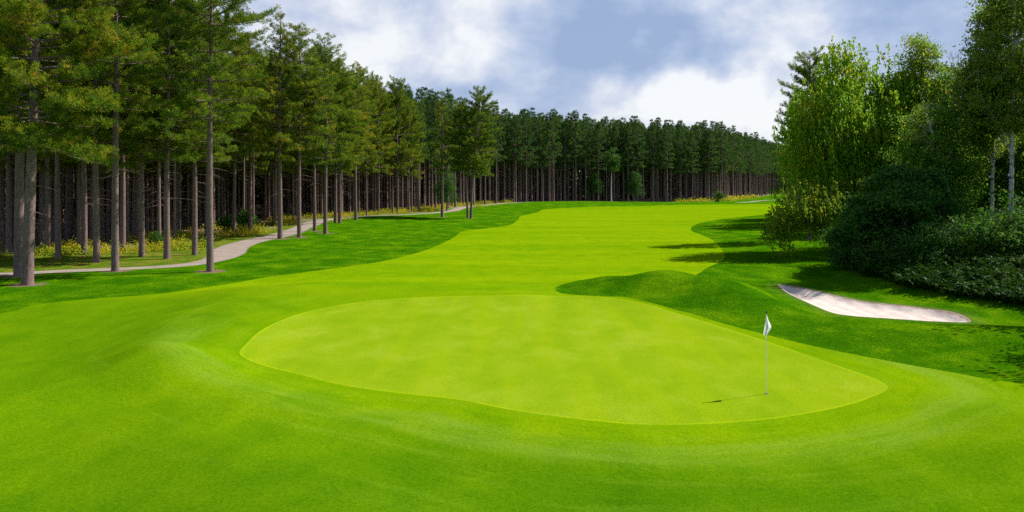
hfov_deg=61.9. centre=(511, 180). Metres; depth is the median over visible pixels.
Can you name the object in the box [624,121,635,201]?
pine tree
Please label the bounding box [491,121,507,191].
pine tree
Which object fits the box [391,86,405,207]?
pine tree
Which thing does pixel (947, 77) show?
leafy tree
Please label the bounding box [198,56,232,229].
pine tree
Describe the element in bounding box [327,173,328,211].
pine tree
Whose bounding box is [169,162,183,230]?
pine tree
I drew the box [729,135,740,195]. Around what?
pine tree
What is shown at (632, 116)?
pine tree
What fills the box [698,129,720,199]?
pine tree
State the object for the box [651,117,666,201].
pine tree
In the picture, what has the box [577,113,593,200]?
pine tree
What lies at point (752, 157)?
pine tree
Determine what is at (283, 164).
pine tree
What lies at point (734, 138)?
pine tree
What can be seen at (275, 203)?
pine tree
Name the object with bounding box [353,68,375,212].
pine tree
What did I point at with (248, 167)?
pine tree
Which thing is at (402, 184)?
pine tree
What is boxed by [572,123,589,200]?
pine tree
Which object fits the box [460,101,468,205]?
pine tree
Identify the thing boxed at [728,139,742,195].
pine tree
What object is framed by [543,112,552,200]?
pine tree
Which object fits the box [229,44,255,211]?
pine tree
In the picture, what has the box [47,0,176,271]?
pine tree
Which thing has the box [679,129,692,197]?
pine tree
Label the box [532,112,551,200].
pine tree
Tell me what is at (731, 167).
pine tree
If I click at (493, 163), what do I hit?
pine tree
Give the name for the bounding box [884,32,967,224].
aspen tree
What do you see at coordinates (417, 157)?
pine tree
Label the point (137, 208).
pine tree
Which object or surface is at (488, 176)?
pine tree
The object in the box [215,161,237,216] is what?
pine tree
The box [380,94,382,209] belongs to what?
pine tree
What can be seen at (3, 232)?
pine tree
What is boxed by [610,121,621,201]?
pine tree
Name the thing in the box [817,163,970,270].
bush
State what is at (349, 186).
pine tree
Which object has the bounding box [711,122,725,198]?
pine tree
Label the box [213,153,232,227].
pine tree
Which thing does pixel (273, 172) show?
pine tree
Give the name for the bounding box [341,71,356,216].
pine tree
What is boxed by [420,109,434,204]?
pine tree
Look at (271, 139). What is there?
pine tree
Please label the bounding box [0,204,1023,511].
fairway
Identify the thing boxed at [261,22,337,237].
pine tree
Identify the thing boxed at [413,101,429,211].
pine tree
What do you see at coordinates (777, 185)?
leafy tree
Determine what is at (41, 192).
pine tree
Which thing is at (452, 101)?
pine tree
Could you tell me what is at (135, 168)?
pine tree
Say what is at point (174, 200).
pine tree
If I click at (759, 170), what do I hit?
pine tree
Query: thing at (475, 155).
pine tree
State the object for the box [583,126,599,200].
pine tree
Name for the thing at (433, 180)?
pine tree
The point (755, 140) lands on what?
pine tree
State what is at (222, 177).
pine tree
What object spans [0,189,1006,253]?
forest floor
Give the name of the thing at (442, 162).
pine tree
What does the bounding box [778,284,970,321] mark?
bunker sand
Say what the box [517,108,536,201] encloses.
pine tree
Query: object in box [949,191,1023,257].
shrub
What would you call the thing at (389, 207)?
pine tree
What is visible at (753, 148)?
pine tree
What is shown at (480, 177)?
pine tree
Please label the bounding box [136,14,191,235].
pine tree
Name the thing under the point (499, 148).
pine tree
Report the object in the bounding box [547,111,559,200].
pine tree
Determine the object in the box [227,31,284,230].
pine tree
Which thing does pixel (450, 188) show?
young tree
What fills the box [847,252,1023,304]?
hedge
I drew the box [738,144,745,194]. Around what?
pine tree
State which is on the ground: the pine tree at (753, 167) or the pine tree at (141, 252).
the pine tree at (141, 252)
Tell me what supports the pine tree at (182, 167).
on the forest floor
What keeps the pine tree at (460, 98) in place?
on the forest floor
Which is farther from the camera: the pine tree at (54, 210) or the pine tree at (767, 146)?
the pine tree at (767, 146)
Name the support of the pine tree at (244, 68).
on the ground
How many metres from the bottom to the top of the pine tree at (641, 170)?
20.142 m
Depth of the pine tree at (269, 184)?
114.12 m
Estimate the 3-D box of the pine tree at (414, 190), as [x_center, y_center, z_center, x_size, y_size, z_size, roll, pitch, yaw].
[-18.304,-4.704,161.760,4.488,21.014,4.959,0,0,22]
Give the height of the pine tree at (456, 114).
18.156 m
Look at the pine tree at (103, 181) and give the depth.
85.40 m
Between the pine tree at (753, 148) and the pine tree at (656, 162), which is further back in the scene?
the pine tree at (753, 148)
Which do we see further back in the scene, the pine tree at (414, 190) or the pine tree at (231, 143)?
the pine tree at (414, 190)
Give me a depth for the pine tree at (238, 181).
118.73 m
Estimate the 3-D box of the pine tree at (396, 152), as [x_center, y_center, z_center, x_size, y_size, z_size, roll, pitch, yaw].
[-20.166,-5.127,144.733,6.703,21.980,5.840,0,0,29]
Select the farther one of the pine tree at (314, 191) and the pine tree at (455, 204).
the pine tree at (455, 204)
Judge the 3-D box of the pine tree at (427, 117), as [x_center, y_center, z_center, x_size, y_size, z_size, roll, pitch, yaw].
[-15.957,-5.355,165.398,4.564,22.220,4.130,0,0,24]
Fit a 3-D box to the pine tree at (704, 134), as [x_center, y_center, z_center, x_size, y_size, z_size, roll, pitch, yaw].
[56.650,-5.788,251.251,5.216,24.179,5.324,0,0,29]
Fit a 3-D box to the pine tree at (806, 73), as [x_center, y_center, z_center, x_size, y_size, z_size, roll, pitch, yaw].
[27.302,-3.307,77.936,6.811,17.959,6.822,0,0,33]
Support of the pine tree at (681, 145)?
on the forest floor
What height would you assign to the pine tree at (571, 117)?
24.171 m
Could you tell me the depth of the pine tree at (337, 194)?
141.61 m
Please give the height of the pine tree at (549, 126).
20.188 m
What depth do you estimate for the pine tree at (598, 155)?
223.47 m
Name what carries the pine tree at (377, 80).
on the forest floor
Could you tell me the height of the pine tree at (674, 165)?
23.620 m
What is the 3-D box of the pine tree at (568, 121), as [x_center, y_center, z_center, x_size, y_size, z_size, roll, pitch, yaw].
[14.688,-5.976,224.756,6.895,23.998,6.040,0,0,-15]
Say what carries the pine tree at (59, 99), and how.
on the ground
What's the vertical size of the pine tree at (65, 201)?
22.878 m
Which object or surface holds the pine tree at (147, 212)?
on the forest floor
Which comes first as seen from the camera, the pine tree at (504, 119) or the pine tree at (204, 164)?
the pine tree at (204, 164)
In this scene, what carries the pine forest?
on the forest floor
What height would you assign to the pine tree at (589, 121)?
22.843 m
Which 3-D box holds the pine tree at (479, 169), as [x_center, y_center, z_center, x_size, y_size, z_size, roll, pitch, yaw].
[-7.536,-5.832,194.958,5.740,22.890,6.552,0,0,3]
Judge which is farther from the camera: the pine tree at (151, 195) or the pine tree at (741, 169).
the pine tree at (741, 169)
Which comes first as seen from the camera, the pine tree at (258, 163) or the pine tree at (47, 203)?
the pine tree at (47, 203)
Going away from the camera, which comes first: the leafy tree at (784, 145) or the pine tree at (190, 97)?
the pine tree at (190, 97)
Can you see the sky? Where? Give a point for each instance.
(689, 61)
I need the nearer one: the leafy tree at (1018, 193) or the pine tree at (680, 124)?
the leafy tree at (1018, 193)
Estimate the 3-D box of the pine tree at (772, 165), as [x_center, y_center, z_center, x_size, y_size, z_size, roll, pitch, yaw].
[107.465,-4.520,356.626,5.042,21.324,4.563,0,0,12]
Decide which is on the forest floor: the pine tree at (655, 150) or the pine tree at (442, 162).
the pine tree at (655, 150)
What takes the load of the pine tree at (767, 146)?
on the forest floor
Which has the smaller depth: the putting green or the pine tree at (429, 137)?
the putting green
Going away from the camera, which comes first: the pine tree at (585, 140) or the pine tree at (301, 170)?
the pine tree at (301, 170)
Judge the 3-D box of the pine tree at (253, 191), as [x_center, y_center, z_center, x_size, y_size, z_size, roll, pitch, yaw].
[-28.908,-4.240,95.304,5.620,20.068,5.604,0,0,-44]
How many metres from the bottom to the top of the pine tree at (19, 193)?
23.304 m
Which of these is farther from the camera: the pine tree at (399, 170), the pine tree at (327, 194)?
the pine tree at (399, 170)
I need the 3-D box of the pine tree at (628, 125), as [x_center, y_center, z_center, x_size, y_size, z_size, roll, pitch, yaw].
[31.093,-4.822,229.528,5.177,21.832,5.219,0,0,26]
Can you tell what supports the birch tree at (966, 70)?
on the ground
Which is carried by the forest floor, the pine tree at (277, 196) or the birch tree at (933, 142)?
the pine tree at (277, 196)
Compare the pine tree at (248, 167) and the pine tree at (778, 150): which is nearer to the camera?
the pine tree at (248, 167)
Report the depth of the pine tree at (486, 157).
189.13 m
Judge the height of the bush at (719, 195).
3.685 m
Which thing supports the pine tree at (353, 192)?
on the forest floor
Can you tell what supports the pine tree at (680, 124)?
on the forest floor
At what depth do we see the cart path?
69.29 m
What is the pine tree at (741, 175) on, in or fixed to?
on the forest floor
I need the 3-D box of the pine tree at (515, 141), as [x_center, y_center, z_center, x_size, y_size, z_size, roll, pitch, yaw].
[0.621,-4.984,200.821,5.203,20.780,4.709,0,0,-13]
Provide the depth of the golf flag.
22.35 m
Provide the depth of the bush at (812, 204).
59.90 m
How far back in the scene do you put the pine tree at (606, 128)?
227.75 m
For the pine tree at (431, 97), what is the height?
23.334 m
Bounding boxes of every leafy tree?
[767,96,847,199]
[771,89,811,186]
[868,98,1000,236]
[869,61,1023,234]
[979,102,1023,215]
[987,120,1023,220]
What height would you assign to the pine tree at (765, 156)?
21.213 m
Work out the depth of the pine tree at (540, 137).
208.70 m
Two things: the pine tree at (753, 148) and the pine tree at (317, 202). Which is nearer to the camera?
the pine tree at (317, 202)
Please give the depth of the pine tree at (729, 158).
256.20 m
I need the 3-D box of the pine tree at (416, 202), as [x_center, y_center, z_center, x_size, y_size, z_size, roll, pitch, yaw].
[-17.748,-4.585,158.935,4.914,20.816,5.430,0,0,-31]
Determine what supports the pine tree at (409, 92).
on the forest floor
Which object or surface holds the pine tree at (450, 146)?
on the forest floor
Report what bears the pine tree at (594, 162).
on the forest floor
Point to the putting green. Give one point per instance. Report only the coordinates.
(603, 359)
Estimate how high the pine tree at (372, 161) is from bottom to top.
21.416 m
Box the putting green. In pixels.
[240,295,887,424]
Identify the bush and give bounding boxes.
[145,230,162,245]
[214,214,238,233]
[229,208,259,230]
[712,190,725,201]
[755,175,846,258]
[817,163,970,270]
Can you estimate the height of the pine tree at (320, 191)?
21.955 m
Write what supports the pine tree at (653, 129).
on the forest floor
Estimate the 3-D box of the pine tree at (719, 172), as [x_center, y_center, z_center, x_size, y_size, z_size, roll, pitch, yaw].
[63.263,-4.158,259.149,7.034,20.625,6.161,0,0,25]
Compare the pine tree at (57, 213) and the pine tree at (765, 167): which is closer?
the pine tree at (57, 213)
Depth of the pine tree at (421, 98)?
155.24 m
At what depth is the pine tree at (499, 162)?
202.68 m
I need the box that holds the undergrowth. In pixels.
[0,193,758,256]
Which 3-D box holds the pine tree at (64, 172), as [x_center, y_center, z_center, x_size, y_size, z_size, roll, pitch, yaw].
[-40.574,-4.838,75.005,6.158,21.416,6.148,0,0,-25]
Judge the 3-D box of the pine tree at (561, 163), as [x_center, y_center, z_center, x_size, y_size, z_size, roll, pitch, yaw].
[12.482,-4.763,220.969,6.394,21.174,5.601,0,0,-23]
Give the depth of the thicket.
228.83 m
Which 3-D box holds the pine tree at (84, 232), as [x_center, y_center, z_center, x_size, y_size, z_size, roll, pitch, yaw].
[-32.623,-5.300,64.710,9.580,22.334,9.596,0,0,-16]
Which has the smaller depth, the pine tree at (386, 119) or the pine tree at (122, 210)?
the pine tree at (122, 210)
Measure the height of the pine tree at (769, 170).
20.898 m
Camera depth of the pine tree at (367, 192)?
145.82 m
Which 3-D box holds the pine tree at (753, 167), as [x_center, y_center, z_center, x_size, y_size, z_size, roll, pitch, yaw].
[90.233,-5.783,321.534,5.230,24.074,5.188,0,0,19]
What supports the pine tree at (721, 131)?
on the forest floor
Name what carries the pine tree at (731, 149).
on the forest floor
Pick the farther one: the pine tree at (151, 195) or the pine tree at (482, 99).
the pine tree at (482, 99)
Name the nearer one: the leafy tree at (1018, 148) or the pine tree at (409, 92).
the leafy tree at (1018, 148)
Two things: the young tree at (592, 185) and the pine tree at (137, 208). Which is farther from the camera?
the young tree at (592, 185)
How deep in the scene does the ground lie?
46.54 m
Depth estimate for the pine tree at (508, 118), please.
206.82 m
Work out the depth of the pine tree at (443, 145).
175.74 m
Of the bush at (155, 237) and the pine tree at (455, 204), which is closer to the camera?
the bush at (155, 237)
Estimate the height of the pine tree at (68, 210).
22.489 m
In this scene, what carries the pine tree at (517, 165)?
on the forest floor
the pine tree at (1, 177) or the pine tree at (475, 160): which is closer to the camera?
the pine tree at (1, 177)
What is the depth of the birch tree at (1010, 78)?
54.98 m
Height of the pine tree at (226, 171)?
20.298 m
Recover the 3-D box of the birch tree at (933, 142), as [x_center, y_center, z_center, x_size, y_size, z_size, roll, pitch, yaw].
[28.033,-0.294,57.208,4.127,12.237,3.480,0,0,-29]
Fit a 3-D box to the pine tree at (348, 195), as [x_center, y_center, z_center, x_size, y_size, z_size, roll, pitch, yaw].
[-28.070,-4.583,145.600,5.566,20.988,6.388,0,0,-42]
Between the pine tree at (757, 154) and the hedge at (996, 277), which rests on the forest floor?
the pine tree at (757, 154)
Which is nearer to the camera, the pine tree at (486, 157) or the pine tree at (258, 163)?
the pine tree at (258, 163)
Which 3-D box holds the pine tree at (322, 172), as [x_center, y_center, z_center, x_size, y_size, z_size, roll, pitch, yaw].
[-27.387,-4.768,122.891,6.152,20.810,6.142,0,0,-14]
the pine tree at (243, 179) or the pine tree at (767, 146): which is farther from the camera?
the pine tree at (767, 146)
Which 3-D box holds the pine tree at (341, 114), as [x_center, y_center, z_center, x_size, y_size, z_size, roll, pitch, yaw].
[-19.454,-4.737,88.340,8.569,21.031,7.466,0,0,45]
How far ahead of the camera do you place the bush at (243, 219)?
90.92 m
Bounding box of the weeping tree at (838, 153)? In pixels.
[772,35,938,245]
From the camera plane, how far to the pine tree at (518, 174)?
211.22 m
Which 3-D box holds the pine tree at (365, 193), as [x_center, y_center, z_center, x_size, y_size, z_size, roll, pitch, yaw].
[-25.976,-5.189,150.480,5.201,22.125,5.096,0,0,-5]
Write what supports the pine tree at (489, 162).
on the forest floor
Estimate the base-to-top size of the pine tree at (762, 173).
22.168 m
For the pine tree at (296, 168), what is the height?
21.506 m
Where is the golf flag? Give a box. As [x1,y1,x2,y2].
[764,310,770,393]
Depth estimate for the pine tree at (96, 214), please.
58.41 m
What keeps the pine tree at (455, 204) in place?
on the forest floor
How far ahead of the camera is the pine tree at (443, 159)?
170.05 m
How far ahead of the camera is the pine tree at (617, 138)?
228.88 m
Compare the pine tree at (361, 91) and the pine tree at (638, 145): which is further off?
the pine tree at (638, 145)
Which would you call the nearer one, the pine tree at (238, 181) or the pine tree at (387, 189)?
the pine tree at (238, 181)
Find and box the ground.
[0,185,1023,383]
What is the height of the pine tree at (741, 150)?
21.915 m
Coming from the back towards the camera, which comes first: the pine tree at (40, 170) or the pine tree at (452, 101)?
the pine tree at (452, 101)
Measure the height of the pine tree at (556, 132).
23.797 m
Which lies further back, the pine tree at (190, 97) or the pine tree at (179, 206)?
the pine tree at (179, 206)
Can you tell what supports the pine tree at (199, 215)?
on the forest floor
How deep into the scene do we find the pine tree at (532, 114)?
212.36 m
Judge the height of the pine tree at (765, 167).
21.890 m
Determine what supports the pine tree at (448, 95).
on the forest floor
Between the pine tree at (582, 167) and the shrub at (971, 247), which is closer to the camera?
the shrub at (971, 247)
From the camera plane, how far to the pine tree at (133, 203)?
82.54 m
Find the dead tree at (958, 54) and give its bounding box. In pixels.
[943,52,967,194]
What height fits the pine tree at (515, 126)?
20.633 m
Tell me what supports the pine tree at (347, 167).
on the ground
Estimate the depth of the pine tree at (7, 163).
65.70 m
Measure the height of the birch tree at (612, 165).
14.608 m
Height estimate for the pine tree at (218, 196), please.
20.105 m
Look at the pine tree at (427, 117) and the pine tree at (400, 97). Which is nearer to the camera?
the pine tree at (400, 97)
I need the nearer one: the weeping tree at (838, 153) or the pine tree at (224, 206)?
the weeping tree at (838, 153)
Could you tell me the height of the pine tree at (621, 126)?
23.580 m
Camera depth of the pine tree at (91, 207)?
75.94 m
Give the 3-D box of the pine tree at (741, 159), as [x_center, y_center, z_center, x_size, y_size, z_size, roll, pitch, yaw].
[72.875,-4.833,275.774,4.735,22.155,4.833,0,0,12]
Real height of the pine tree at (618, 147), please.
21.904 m
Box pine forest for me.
[0,89,1019,236]
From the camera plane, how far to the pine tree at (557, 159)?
223.88 m
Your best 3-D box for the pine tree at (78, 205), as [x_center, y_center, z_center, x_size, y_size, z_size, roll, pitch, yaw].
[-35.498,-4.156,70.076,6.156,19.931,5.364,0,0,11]
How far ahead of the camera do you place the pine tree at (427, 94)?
167.96 m
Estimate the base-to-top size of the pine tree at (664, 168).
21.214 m
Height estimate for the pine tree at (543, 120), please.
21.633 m
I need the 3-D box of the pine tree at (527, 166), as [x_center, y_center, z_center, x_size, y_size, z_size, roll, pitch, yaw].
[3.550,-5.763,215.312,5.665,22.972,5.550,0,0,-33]
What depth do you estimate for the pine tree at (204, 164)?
81.89 m
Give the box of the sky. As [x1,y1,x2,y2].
[167,0,1023,177]
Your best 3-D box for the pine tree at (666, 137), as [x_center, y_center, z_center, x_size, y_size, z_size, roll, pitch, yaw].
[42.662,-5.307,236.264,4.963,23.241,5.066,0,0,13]
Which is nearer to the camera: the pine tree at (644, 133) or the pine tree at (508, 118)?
the pine tree at (508, 118)
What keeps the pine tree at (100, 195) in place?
on the forest floor
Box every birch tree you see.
[604,147,620,200]
[893,85,963,227]
[940,0,1023,252]
[944,0,1023,227]
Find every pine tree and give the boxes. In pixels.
[0,0,93,276]
[0,0,159,285]
[0,2,54,251]
[0,2,99,257]
[0,37,63,209]
[0,103,12,246]
[2,163,11,245]
[13,52,72,246]
[14,2,64,249]
[37,4,133,254]
[38,170,60,241]
[39,160,72,243]
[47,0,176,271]
[50,132,101,247]
[51,0,154,262]
[60,168,66,237]
[63,168,70,239]
[75,165,81,204]
[88,164,110,235]
[90,164,99,242]
[91,64,152,208]
[92,0,196,256]
[92,6,162,250]
[99,165,102,238]
[101,0,232,258]
[102,166,110,236]
[111,156,156,237]
[119,155,145,241]
[130,32,153,239]
[135,158,172,231]
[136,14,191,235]
[141,0,280,271]
[144,163,152,231]
[146,0,250,254]
[152,162,191,199]
[161,5,202,239]
[161,160,192,233]
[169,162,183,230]
[181,45,239,237]
[182,166,192,227]
[184,167,221,224]
[189,8,242,197]
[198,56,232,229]
[200,134,240,221]
[201,167,232,182]
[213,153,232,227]
[214,30,270,233]
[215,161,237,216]
[221,74,230,219]
[226,167,247,216]
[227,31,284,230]
[227,158,274,196]
[228,46,277,193]
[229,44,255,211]
[230,47,248,215]
[236,61,277,227]
[244,10,311,238]
[254,52,297,195]
[254,169,277,219]
[255,99,296,220]
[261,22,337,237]
[263,50,295,225]
[263,173,270,220]
[277,60,310,219]
[277,174,277,215]
[289,51,343,230]
[290,68,296,217]
[292,32,365,233]
[294,125,303,220]
[306,57,370,222]
[306,158,333,217]
[312,172,320,212]
[316,62,369,222]
[316,165,319,213]
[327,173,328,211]
[328,101,354,193]
[330,158,357,180]
[333,113,362,212]
[337,62,380,219]
[337,175,337,212]
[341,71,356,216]
[347,171,351,212]
[350,80,385,215]
[352,79,363,213]
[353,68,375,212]
[359,71,394,211]
[362,163,368,210]
[363,77,400,211]
[365,169,365,211]
[368,78,378,210]
[377,86,408,212]
[377,141,394,209]
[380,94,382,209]
[383,75,416,213]
[387,102,399,209]
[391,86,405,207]
[393,100,428,211]
[393,107,413,208]
[395,83,410,206]
[396,99,425,211]
[402,84,419,210]
[409,88,430,208]
[413,100,424,207]
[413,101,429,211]
[415,103,431,207]
[419,87,433,205]
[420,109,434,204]
[423,97,438,206]
[424,89,441,206]
[424,100,447,207]
[425,90,460,216]
[426,96,438,205]
[430,106,456,203]
[432,91,445,204]
[436,88,455,208]
[437,96,461,207]
[442,98,484,217]
[449,94,462,204]
[449,109,467,206]
[450,85,502,217]
[457,97,467,202]
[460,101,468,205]
[466,108,482,204]
[467,113,483,197]
[476,115,488,200]
[478,129,490,193]
[479,102,495,203]
[485,113,495,199]
[486,101,506,202]
[486,115,499,200]
[489,114,501,200]
[490,115,508,202]
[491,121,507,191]
[497,114,512,202]
[503,113,517,200]
[505,116,524,201]
[507,118,524,201]
[510,114,532,201]
[511,122,522,201]
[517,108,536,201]
[522,106,541,201]
[522,112,534,201]
[528,113,548,201]
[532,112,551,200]
[535,116,550,200]
[540,121,559,200]
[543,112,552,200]
[544,109,562,200]
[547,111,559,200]
[547,111,568,200]
[550,121,572,200]
[556,120,573,200]
[561,112,579,200]
[566,110,580,200]
[567,109,584,200]
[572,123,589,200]
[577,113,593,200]
[581,118,595,200]
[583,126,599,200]
[588,121,607,197]
[590,123,606,200]
[599,116,615,200]
[604,122,624,200]
[607,125,625,200]
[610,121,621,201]
[615,117,632,201]
[619,122,636,201]
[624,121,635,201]
[625,115,641,201]
[625,115,648,201]
[633,131,649,201]
[634,128,650,201]
[644,119,660,201]
[647,121,661,201]
[650,119,662,200]
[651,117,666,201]
[658,119,674,201]
[658,131,672,200]
[660,119,679,201]
[671,129,690,199]
[672,120,685,199]
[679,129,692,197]
[683,132,701,199]
[686,134,702,198]
[691,121,705,200]
[698,120,713,197]
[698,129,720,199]
[702,131,713,198]
[704,121,723,199]
[707,135,719,193]
[710,136,731,190]
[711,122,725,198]
[714,121,730,190]
[718,126,734,196]
[718,134,734,196]
[726,125,741,196]
[726,130,733,195]
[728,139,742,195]
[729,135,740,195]
[731,131,743,196]
[733,133,748,195]
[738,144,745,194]
[738,149,747,194]
[742,136,750,195]
[744,137,758,195]
[745,140,757,195]
[747,139,761,193]
[749,133,754,194]
[752,132,763,194]
[752,142,765,194]
[758,140,766,195]
[758,141,769,195]
[762,141,769,194]
[763,140,771,194]
[767,147,772,194]
[768,145,774,193]
[771,45,833,239]
[775,140,781,191]
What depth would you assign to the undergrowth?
84.50 m
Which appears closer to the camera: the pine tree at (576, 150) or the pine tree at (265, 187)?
the pine tree at (265, 187)
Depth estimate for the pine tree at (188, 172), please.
99.62 m
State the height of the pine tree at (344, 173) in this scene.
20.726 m
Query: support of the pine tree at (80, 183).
on the forest floor
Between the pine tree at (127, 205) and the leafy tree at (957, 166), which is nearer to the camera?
the leafy tree at (957, 166)
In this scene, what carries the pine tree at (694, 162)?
on the forest floor
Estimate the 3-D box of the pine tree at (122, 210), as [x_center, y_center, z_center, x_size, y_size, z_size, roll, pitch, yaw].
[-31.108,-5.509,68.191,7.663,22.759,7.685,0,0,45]
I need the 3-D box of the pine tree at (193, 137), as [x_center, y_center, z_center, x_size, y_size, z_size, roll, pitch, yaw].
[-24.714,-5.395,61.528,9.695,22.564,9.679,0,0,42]
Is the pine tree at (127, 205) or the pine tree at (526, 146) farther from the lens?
the pine tree at (526, 146)
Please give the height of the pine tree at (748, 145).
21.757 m
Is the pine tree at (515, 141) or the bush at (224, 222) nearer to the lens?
the bush at (224, 222)
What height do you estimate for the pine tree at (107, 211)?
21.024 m
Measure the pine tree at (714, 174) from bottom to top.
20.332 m
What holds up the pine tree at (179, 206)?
on the forest floor
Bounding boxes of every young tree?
[432,170,460,210]
[583,171,604,200]
[622,170,644,201]
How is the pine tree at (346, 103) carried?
on the ground
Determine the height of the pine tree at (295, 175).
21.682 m
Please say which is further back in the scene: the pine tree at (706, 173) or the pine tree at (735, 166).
the pine tree at (735, 166)
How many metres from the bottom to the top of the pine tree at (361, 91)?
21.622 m
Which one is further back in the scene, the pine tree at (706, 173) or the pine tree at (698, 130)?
the pine tree at (706, 173)
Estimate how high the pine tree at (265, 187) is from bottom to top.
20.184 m
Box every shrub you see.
[894,213,981,263]
[943,222,1016,258]
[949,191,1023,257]
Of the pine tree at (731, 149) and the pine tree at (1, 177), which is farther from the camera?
the pine tree at (731, 149)
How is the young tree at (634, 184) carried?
on the ground
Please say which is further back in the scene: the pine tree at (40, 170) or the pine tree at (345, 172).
the pine tree at (345, 172)
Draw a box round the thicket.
[24,165,789,215]
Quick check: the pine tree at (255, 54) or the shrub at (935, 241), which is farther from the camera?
the pine tree at (255, 54)
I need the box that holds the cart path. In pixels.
[0,200,766,275]
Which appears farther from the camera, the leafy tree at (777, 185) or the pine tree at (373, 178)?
the pine tree at (373, 178)
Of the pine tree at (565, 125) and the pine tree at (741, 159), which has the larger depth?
the pine tree at (741, 159)
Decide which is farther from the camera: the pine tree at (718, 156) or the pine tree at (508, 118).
the pine tree at (718, 156)
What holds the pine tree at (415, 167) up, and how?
on the forest floor
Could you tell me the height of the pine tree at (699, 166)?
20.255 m

